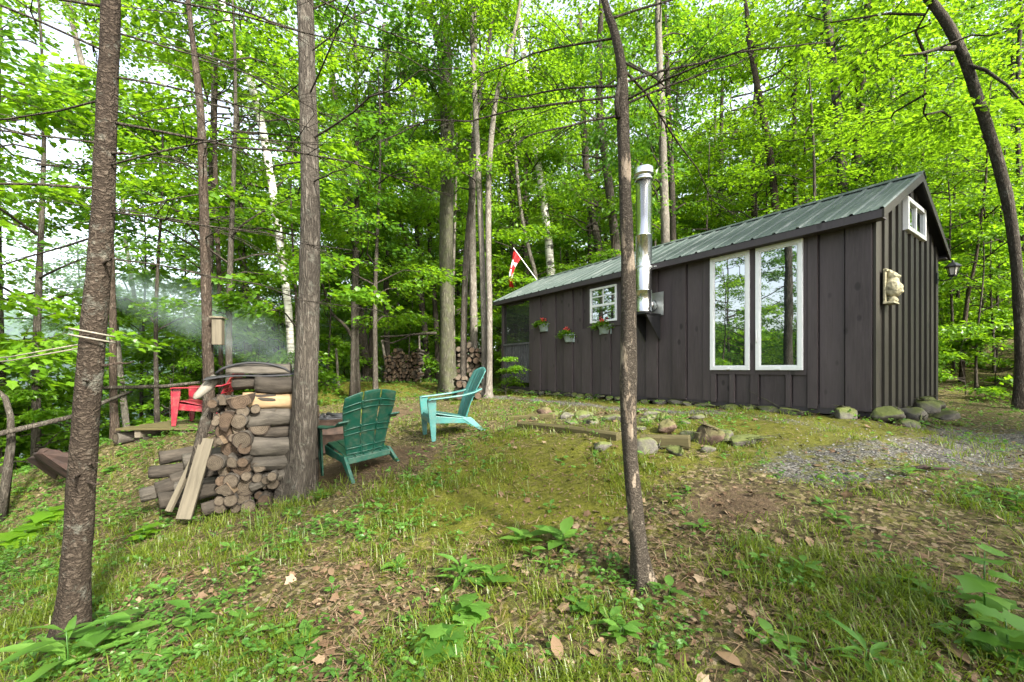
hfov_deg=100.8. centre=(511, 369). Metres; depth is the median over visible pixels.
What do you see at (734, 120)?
maple tree
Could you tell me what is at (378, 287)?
maple tree
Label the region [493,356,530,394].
maple sapling
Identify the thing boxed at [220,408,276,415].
firewood log
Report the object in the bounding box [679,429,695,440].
field stone
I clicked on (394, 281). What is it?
maple tree
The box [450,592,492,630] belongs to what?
leafy plant
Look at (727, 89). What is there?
maple tree
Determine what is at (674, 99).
maple tree
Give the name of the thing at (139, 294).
maple tree
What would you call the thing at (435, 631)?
leafy plant
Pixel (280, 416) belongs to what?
firewood log
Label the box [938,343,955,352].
leafy bush
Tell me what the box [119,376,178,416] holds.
leafy bush
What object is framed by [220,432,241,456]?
firewood log
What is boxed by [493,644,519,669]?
leafy plant
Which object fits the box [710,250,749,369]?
window
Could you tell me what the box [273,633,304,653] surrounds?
leafy plant
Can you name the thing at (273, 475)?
firewood log
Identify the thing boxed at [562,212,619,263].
maple tree
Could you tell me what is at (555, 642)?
fallen leaf
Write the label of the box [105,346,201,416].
leafy bush
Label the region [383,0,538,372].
maple tree
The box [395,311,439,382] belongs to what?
maple sapling
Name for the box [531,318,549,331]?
flower planter
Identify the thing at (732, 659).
fallen leaf
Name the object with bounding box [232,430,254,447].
firewood log
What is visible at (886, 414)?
field stone
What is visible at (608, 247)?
maple sapling
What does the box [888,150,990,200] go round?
maple tree
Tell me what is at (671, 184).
maple tree
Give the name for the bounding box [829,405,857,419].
field stone
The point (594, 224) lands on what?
maple tree
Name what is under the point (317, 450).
firewood log
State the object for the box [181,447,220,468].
firewood log
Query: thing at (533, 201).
maple tree
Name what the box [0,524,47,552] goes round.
leafy plant
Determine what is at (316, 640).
fallen leaf
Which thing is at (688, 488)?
leafy plant
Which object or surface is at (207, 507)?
firewood log
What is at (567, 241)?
maple tree
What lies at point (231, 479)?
firewood log
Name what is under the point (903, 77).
maple tree
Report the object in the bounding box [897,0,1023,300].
maple tree
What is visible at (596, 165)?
maple tree
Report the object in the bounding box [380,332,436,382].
pole frame
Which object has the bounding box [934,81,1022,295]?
maple tree
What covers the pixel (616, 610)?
leafy plant
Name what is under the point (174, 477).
firewood log
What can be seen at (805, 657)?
leafy plant
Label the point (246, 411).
firewood log
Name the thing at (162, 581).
leafy plant
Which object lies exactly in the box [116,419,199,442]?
wooden platform
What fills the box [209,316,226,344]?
birdhouse
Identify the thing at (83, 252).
maple tree
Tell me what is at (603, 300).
window
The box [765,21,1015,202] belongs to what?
maple tree
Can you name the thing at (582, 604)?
leafy plant
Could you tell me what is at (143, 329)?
maple tree
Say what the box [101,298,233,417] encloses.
maple sapling
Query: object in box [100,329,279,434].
leafy bush
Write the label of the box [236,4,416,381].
maple tree
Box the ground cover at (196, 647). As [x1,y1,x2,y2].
[0,325,1023,681]
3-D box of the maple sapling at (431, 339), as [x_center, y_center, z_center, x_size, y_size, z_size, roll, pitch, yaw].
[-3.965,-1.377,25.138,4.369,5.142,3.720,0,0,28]
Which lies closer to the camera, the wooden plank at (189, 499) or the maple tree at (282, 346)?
the wooden plank at (189, 499)
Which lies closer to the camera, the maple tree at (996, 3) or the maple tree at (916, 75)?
the maple tree at (916, 75)
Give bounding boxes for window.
[590,284,616,323]
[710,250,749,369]
[755,238,802,369]
[902,196,926,241]
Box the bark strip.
[913,464,949,469]
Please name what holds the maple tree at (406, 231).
on the ground at (890, 517)
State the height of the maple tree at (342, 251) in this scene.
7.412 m
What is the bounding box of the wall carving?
[883,268,903,304]
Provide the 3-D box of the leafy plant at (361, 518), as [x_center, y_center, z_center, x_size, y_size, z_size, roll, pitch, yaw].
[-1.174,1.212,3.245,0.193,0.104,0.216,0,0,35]
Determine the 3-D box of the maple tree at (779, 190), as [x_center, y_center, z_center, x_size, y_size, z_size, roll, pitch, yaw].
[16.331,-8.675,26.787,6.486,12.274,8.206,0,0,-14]
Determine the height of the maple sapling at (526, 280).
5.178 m
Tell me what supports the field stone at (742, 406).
on the ground at (890, 517)
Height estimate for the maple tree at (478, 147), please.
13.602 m
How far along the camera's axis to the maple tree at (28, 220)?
8.69 m
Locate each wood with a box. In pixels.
[4,303,468,383]
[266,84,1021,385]
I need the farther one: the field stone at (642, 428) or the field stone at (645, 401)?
the field stone at (645, 401)
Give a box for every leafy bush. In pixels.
[0,342,148,478]
[0,356,72,471]
[0,367,147,451]
[0,389,109,466]
[1,365,108,466]
[13,391,143,472]
[13,405,121,467]
[18,420,70,462]
[99,360,216,440]
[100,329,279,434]
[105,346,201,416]
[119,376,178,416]
[121,334,244,431]
[128,342,272,415]
[128,357,224,423]
[145,355,242,394]
[164,333,295,413]
[199,328,346,393]
[232,334,320,403]
[252,334,342,361]
[938,298,976,323]
[938,303,1000,365]
[938,324,1005,363]
[938,334,1011,402]
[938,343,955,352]
[947,322,1013,385]
[955,312,1013,344]
[962,307,1013,366]
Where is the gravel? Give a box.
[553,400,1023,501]
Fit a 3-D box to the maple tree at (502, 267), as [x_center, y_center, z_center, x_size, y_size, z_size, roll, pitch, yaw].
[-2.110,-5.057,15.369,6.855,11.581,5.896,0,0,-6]
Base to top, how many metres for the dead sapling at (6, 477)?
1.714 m
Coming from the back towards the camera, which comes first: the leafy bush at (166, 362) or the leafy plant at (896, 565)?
the leafy bush at (166, 362)
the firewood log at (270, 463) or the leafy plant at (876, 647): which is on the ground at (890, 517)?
the leafy plant at (876, 647)
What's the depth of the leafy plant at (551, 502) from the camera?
3.29 m
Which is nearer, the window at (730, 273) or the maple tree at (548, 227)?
the window at (730, 273)
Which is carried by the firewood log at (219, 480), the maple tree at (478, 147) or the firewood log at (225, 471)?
the firewood log at (225, 471)
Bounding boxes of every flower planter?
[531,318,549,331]
[555,327,576,341]
[587,317,614,334]
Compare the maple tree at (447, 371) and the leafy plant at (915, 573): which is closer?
the leafy plant at (915, 573)
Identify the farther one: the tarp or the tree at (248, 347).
the tree at (248, 347)
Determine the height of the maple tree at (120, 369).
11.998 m
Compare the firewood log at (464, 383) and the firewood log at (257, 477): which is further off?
the firewood log at (464, 383)
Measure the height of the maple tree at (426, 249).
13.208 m
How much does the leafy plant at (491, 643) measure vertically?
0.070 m
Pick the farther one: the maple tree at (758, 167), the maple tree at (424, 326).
the maple tree at (758, 167)
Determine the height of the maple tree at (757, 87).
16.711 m
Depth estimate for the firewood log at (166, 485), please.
4.47 m
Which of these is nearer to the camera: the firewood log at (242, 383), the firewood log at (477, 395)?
the firewood log at (242, 383)
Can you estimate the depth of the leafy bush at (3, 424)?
8.66 m
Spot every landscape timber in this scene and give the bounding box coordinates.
[508,413,554,420]
[517,421,621,440]
[640,434,690,449]
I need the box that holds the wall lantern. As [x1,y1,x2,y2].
[936,260,961,283]
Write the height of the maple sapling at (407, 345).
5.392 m
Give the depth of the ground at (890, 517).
3.08 m
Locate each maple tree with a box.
[0,0,188,430]
[0,0,194,412]
[0,0,199,467]
[0,0,337,416]
[0,0,364,394]
[0,2,82,265]
[0,52,108,395]
[2,207,105,379]
[2,216,160,404]
[14,119,198,416]
[37,2,338,393]
[41,180,224,419]
[64,234,179,411]
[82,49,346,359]
[105,177,274,357]
[126,217,280,382]
[137,160,300,354]
[147,159,294,362]
[193,72,394,321]
[205,0,458,395]
[213,193,337,353]
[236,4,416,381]
[249,103,394,357]
[254,189,370,381]
[259,133,438,318]
[260,243,378,382]
[264,225,350,379]
[266,34,465,389]
[267,124,426,332]
[274,220,382,382]
[275,264,350,379]
[296,168,415,360]
[297,213,405,366]
[316,29,485,373]
[322,262,401,363]
[324,14,455,381]
[332,176,468,378]
[334,100,431,382]
[337,30,507,381]
[339,233,433,381]
[340,49,439,381]
[341,47,500,377]
[344,0,518,392]
[344,269,410,372]
[363,134,493,381]
[366,123,437,300]
[367,62,552,359]
[381,159,423,381]
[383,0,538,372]
[387,0,541,397]
[389,175,478,346]
[391,161,507,359]
[392,117,533,335]
[403,67,542,321]
[405,0,582,393]
[407,157,540,319]
[411,166,508,304]
[415,253,504,356]
[429,0,626,301]
[429,13,615,289]
[435,0,591,397]
[439,232,507,332]
[454,0,616,275]
[455,180,553,374]
[456,77,577,283]
[457,90,616,275]
[460,156,572,365]
[467,98,582,311]
[492,86,589,264]
[496,0,707,257]
[505,0,668,261]
[507,107,659,275]
[515,25,658,260]
[516,168,594,273]
[517,93,618,263]
[517,204,602,284]
[529,168,620,276]
[543,0,745,243]
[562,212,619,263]
[569,82,657,258]
[574,1,740,253]
[585,9,797,248]
[586,121,723,264]
[588,0,760,241]
[614,162,689,238]
[618,129,706,234]
[633,0,857,244]
[633,142,726,228]
[648,0,820,219]
[652,120,781,239]
[668,0,880,231]
[669,0,881,234]
[677,94,816,214]
[677,182,735,236]
[680,68,834,227]
[681,143,767,235]
[682,131,818,235]
[688,0,931,231]
[701,128,789,230]
[709,0,1023,409]
[717,136,830,214]
[718,40,956,217]
[729,81,852,216]
[731,0,994,193]
[739,130,817,220]
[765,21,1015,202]
[770,55,898,191]
[780,0,995,196]
[780,70,901,195]
[781,44,958,183]
[786,0,1023,279]
[788,0,1014,200]
[792,52,976,286]
[805,59,952,212]
[826,0,1023,216]
[855,19,1011,213]
[868,0,1023,251]
[875,70,1023,324]
[878,0,1023,189]
[882,114,1023,374]
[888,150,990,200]
[895,38,1023,382]
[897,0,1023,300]
[905,0,1022,211]
[929,107,1023,312]
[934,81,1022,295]
[935,87,1023,359]
[935,142,1014,298]
[940,124,1023,290]
[942,40,1023,95]
[942,156,1023,286]
[948,13,1022,101]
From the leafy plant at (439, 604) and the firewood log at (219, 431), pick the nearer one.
the leafy plant at (439, 604)
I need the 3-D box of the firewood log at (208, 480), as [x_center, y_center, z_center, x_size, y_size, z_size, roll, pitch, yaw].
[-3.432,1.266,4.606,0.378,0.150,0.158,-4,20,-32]
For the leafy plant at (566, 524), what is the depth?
2.82 m
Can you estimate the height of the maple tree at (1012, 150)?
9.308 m
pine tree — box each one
[0,0,457,654]
[20,0,322,436]
[161,0,458,504]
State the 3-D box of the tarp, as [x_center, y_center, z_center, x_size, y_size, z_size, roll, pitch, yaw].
[-2.888,0.069,4.886,1.000,0.109,0.500,0,0,-22]
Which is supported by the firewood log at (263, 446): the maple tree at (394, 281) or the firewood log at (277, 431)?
the firewood log at (277, 431)
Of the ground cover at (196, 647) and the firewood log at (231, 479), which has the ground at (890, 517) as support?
the ground cover at (196, 647)
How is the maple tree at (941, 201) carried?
on the ground at (890, 517)
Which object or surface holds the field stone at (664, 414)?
on the ground at (890, 517)
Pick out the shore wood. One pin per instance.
(11, 330)
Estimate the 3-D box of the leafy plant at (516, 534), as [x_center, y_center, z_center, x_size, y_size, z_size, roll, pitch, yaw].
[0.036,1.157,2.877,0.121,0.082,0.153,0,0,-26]
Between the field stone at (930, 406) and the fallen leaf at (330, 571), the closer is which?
the fallen leaf at (330, 571)
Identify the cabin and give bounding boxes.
[493,164,950,416]
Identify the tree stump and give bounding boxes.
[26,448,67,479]
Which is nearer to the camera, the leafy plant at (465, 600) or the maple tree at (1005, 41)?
the leafy plant at (465, 600)
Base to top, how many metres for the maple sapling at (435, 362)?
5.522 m
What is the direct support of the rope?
attached to the pine tree at (74, 590)
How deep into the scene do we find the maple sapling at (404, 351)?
24.33 m
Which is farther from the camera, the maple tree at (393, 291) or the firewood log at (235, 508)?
the maple tree at (393, 291)
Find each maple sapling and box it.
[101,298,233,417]
[102,317,181,415]
[147,282,279,369]
[149,327,224,375]
[168,270,338,406]
[223,311,284,359]
[269,249,380,384]
[271,231,389,385]
[291,298,382,384]
[318,311,381,379]
[318,324,359,384]
[345,308,411,380]
[363,247,468,382]
[377,312,416,380]
[390,301,457,380]
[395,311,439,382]
[411,315,460,365]
[415,259,501,375]
[421,316,468,372]
[454,250,537,382]
[455,260,527,379]
[469,307,501,361]
[478,304,501,369]
[480,258,558,377]
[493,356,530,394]
[517,255,545,302]
[573,239,620,263]
[593,249,617,261]
[597,240,635,252]
[938,190,1023,351]
[938,194,1023,374]
[938,201,1013,339]
[938,203,1011,326]
[938,212,1023,389]
[938,272,999,315]
[938,293,976,334]
[939,211,1011,311]
[943,215,1003,315]
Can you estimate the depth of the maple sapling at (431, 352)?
20.50 m
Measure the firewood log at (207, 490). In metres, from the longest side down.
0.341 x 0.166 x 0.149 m
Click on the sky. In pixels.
(68, 41)
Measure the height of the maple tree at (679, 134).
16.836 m
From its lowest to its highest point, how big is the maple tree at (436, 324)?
14.456 m
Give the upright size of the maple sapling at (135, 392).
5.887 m
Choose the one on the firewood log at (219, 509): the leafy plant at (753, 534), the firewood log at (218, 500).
the firewood log at (218, 500)
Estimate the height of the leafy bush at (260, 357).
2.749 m
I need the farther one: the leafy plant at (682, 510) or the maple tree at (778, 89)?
the maple tree at (778, 89)
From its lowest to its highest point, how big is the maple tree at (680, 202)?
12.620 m
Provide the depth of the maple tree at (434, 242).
25.91 m
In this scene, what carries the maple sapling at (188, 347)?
on the ground at (890, 517)
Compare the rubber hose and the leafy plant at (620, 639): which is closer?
the leafy plant at (620, 639)
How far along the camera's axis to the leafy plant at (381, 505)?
3.56 m
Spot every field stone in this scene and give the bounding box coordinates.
[536,406,551,413]
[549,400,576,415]
[550,417,585,423]
[559,411,574,418]
[574,393,584,398]
[574,409,596,418]
[581,415,598,423]
[584,393,594,398]
[594,437,611,451]
[602,413,620,421]
[620,412,663,422]
[637,426,645,430]
[637,434,662,454]
[640,399,648,403]
[643,410,662,416]
[653,399,665,403]
[657,419,676,432]
[659,412,669,420]
[660,445,699,455]
[663,396,715,407]
[667,399,681,403]
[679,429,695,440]
[680,401,692,405]
[680,426,784,446]
[689,414,704,418]
[693,419,726,445]
[700,442,719,452]
[717,403,740,409]
[720,429,733,441]
[724,433,787,440]
[739,404,756,409]
[750,391,813,415]
[750,404,779,412]
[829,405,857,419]
[869,406,905,423]
[898,407,958,435]
[901,404,927,421]
[903,398,940,413]
[920,393,968,399]
[922,410,960,422]
[933,400,945,409]
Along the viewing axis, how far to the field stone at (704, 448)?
3.92 m
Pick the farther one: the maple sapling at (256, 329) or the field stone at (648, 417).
the maple sapling at (256, 329)
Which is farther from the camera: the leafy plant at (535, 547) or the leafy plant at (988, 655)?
the leafy plant at (535, 547)
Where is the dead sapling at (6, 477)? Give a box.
[0,390,15,521]
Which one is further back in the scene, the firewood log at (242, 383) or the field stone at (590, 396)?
the field stone at (590, 396)
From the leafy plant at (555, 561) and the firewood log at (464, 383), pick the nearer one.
the leafy plant at (555, 561)
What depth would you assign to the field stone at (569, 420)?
5.36 m
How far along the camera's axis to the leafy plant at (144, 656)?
2.02 m
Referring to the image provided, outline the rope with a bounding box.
[0,327,114,361]
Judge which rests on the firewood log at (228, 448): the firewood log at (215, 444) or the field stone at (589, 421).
the firewood log at (215, 444)
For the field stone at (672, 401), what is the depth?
7.66 m
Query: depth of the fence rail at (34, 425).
5.56 m
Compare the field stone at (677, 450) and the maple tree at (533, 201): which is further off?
the maple tree at (533, 201)
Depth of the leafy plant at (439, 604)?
2.21 m
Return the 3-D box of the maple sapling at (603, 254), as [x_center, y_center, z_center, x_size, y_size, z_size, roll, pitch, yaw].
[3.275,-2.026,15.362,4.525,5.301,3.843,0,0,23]
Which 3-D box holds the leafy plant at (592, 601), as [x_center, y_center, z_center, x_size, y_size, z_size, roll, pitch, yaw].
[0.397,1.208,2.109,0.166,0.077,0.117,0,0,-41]
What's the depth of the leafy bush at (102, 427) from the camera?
13.87 m
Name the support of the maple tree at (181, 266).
on the ground at (890, 517)
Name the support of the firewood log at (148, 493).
on the ground at (890, 517)
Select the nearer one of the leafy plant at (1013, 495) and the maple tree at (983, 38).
the leafy plant at (1013, 495)
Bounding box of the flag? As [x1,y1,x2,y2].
[509,248,536,287]
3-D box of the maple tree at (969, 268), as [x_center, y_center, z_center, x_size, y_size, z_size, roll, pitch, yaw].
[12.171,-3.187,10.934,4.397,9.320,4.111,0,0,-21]
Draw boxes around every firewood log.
[112,430,134,443]
[139,485,157,502]
[148,462,184,478]
[154,478,178,496]
[157,488,184,509]
[158,446,192,464]
[168,470,183,481]
[174,477,216,490]
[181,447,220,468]
[197,483,219,500]
[200,500,230,516]
[204,468,218,477]
[206,394,223,407]
[206,452,227,470]
[208,406,224,412]
[210,435,220,447]
[211,413,219,426]
[214,494,224,505]
[214,504,227,512]
[215,424,232,438]
[215,475,224,485]
[215,482,238,495]
[216,433,232,444]
[217,394,231,405]
[217,467,231,475]
[218,410,235,431]
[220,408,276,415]
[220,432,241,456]
[223,471,240,487]
[223,492,238,506]
[224,405,235,410]
[226,392,255,408]
[226,452,243,467]
[230,502,240,513]
[231,377,254,390]
[231,394,275,400]
[231,414,249,428]
[231,454,251,474]
[232,427,246,433]
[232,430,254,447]
[235,406,250,416]
[236,478,256,495]
[237,443,251,453]
[237,455,253,466]
[238,492,253,503]
[240,471,254,480]
[240,496,255,512]
[243,392,291,408]
[245,408,290,429]
[246,437,288,455]
[248,425,270,434]
[249,469,284,491]
[251,404,260,413]
[251,455,286,471]
[252,463,265,472]
[252,471,264,482]
[254,374,292,393]
[254,488,262,499]
[255,425,289,437]
[257,488,274,506]
[261,471,270,483]
[267,470,278,480]
[267,480,278,488]
[316,445,318,458]
[393,348,402,352]
[453,374,460,380]
[454,380,462,387]
[454,392,461,399]
[460,376,468,379]
[462,380,466,387]
[467,341,471,348]
[473,357,478,363]
[474,392,480,398]
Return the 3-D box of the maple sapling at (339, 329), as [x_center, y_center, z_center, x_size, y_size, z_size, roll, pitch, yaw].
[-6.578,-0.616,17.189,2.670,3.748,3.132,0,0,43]
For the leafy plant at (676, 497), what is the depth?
3.14 m
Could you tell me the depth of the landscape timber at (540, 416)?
6.48 m
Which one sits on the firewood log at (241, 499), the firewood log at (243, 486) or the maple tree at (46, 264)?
the firewood log at (243, 486)
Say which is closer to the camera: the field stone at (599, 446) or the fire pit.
the field stone at (599, 446)
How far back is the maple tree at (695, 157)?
30.49 m
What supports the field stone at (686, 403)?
on the ground at (890, 517)
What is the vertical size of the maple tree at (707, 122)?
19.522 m
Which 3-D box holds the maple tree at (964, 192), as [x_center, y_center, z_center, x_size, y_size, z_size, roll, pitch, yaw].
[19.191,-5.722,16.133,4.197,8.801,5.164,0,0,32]
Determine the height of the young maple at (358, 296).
6.588 m
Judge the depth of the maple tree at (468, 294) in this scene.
27.26 m
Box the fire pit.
[319,412,343,452]
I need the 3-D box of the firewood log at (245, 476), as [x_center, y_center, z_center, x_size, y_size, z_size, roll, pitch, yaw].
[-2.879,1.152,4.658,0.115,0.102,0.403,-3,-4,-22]
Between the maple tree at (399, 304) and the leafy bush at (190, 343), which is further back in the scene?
the maple tree at (399, 304)
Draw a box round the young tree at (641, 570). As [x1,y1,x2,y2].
[375,0,837,594]
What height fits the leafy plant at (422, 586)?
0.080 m
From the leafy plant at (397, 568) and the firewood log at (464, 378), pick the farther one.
the firewood log at (464, 378)
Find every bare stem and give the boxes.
[109,244,120,441]
[335,348,339,387]
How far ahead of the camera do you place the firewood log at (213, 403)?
4.35 m
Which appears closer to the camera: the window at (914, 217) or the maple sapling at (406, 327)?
the window at (914, 217)
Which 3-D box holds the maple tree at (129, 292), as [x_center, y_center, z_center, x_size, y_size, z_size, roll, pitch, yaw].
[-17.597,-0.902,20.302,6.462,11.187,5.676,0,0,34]
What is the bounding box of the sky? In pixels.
[1,0,1023,347]
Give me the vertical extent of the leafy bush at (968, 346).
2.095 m
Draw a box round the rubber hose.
[215,362,291,373]
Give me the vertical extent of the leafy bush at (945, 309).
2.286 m
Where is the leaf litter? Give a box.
[0,366,1023,681]
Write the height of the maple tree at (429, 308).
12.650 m
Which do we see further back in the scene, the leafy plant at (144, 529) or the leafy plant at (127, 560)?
the leafy plant at (144, 529)
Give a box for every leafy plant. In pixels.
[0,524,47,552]
[0,615,147,681]
[18,505,63,530]
[54,608,162,671]
[92,594,108,609]
[95,607,117,619]
[98,465,117,473]
[118,554,132,564]
[124,521,163,540]
[124,632,160,649]
[132,636,170,666]
[148,576,175,595]
[163,595,219,631]
[215,541,239,552]
[222,609,262,632]
[229,550,257,564]
[261,622,290,637]
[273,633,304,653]
[284,619,331,647]
[285,644,319,674]
[312,488,330,497]
[321,576,339,595]
[343,516,366,529]
[356,529,377,540]
[374,503,388,511]
[374,542,388,554]
[381,553,409,568]
[383,558,409,575]
[393,516,422,530]
[404,569,417,582]
[413,623,469,672]
[420,585,436,596]
[429,595,452,612]
[434,553,492,595]
[446,603,478,626]
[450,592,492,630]
[455,614,496,640]
[473,563,516,583]
[477,640,499,655]
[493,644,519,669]
[497,410,513,432]
[498,527,547,544]
[507,531,523,542]
[522,546,545,557]
[531,555,560,573]
[533,516,579,549]
[543,499,554,512]
[558,573,571,582]
[563,595,594,611]
[569,583,589,598]
[582,597,603,611]
[587,605,624,632]
[600,619,641,637]
[606,615,645,644]
[629,645,645,656]
[635,656,672,673]
[649,574,690,600]
[661,493,682,501]
[674,414,686,428]
[674,505,692,515]
[679,485,690,494]
[683,518,714,532]
[715,568,736,578]
[733,560,760,572]
[742,528,769,542]
[748,617,807,650]
[778,614,805,631]
[782,555,827,579]
[782,645,803,661]
[783,652,821,670]
[810,496,836,505]
[823,505,853,519]
[823,615,908,681]
[834,518,872,534]
[857,536,878,548]
[871,544,894,561]
[877,556,916,573]
[893,572,930,584]
[894,466,925,475]
[902,578,959,607]
[932,517,959,531]
[938,615,971,633]
[952,542,1022,624]
[957,639,1023,657]
[958,620,980,646]
[963,601,1023,664]
[994,487,1023,508]
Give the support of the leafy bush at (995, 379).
on the ground at (890, 517)
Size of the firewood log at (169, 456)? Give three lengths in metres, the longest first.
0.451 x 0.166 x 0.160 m
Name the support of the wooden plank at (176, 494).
on the ground at (890, 517)
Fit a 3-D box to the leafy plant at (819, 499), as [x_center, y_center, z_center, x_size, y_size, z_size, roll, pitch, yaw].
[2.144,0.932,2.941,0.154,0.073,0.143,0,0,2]
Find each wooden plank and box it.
[165,460,189,511]
[176,438,213,519]
[186,408,212,476]
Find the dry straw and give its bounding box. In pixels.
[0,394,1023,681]
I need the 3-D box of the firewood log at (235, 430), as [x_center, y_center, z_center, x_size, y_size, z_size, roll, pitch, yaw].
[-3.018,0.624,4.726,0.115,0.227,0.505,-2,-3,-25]
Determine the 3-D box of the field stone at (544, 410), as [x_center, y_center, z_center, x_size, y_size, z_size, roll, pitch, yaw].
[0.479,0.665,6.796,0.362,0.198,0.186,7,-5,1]
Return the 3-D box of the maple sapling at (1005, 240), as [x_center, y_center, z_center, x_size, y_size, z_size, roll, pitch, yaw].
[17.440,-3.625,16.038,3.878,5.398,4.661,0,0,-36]
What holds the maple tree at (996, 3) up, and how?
on the ground at (890, 517)
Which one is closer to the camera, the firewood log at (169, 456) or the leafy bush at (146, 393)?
the firewood log at (169, 456)
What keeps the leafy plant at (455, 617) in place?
on the ground at (890, 517)
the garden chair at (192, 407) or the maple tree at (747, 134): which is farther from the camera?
the maple tree at (747, 134)
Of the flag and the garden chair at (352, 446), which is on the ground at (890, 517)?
the garden chair at (352, 446)
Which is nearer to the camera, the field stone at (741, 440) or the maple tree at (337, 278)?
the field stone at (741, 440)
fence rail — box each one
[0,391,132,435]
[103,381,200,389]
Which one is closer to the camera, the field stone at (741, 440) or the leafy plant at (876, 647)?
the leafy plant at (876, 647)
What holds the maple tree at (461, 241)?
on the ground at (890, 517)
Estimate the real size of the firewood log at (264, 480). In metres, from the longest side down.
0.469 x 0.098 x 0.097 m
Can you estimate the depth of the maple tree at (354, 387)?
11.15 m
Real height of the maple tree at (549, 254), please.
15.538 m
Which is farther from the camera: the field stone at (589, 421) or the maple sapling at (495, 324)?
the maple sapling at (495, 324)
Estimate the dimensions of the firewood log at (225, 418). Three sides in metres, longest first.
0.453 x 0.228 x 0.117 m
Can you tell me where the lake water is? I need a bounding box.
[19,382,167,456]
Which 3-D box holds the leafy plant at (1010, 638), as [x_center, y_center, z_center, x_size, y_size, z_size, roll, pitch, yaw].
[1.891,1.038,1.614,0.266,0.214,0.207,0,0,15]
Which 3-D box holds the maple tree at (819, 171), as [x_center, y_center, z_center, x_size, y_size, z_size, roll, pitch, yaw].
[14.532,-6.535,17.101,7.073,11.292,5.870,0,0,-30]
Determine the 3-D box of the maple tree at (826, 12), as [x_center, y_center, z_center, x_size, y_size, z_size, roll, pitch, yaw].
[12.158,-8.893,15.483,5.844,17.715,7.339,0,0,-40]
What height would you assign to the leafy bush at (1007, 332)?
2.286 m
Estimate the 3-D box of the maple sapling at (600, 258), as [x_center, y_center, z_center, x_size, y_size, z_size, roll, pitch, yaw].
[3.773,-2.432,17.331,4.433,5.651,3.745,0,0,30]
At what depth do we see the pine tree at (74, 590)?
2.21 m
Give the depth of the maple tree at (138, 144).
8.31 m
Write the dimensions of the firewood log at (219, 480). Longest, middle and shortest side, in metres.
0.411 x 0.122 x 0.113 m
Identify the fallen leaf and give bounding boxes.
[309,635,322,649]
[328,567,333,574]
[551,635,562,659]
[716,651,741,665]
[942,642,970,663]
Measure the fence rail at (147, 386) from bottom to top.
0.153 m
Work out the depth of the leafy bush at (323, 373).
10.84 m
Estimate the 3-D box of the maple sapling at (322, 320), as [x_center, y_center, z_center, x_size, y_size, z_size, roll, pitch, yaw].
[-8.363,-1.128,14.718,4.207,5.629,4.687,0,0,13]
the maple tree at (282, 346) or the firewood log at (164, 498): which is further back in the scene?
the maple tree at (282, 346)
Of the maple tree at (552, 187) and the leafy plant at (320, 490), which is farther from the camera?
the maple tree at (552, 187)
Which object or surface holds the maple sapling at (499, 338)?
on the ground at (890, 517)
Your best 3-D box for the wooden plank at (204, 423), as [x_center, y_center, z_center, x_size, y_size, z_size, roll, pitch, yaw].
[-3.252,0.761,4.438,0.116,0.699,0.294,0,0,13]
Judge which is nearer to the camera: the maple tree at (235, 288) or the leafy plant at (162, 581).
the leafy plant at (162, 581)
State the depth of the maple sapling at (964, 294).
15.17 m
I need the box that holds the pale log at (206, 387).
[193,375,220,399]
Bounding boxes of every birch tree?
[85,0,373,369]
[151,163,297,351]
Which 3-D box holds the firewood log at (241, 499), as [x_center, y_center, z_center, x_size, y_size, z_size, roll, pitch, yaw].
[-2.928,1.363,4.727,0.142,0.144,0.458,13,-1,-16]
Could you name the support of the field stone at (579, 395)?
on the ground at (890, 517)
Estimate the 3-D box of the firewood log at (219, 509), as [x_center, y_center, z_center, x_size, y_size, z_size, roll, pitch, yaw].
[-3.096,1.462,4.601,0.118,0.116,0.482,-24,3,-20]
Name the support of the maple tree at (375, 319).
on the ground at (890, 517)
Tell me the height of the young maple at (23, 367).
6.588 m
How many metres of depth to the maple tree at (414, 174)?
18.31 m
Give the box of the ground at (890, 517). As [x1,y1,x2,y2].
[0,275,1023,681]
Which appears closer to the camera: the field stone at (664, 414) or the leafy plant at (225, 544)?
the leafy plant at (225, 544)
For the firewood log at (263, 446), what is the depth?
4.57 m
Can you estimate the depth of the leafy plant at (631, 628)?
1.93 m
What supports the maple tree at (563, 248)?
on the ground at (890, 517)
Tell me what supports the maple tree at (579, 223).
on the ground at (890, 517)
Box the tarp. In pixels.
[203,371,293,380]
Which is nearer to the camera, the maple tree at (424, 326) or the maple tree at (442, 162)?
the maple tree at (442, 162)
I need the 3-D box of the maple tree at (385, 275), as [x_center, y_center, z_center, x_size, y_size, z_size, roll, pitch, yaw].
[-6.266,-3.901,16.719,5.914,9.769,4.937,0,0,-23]
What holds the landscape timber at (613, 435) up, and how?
on the ground at (890, 517)
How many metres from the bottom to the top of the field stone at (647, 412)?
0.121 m
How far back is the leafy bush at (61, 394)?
9.07 m
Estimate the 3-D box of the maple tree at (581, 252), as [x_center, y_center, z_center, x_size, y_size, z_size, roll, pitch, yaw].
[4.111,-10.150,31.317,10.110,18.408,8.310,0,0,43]
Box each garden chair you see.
[170,377,241,425]
[317,389,399,483]
[419,367,485,441]
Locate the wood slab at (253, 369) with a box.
[226,363,291,373]
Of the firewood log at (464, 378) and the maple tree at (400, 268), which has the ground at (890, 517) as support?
the maple tree at (400, 268)
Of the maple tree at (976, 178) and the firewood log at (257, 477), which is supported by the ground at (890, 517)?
the maple tree at (976, 178)
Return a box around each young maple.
[0,84,172,390]
[13,52,299,422]
[145,89,403,326]
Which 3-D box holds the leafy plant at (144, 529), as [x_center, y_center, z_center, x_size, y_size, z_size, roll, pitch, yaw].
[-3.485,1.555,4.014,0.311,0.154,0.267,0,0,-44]

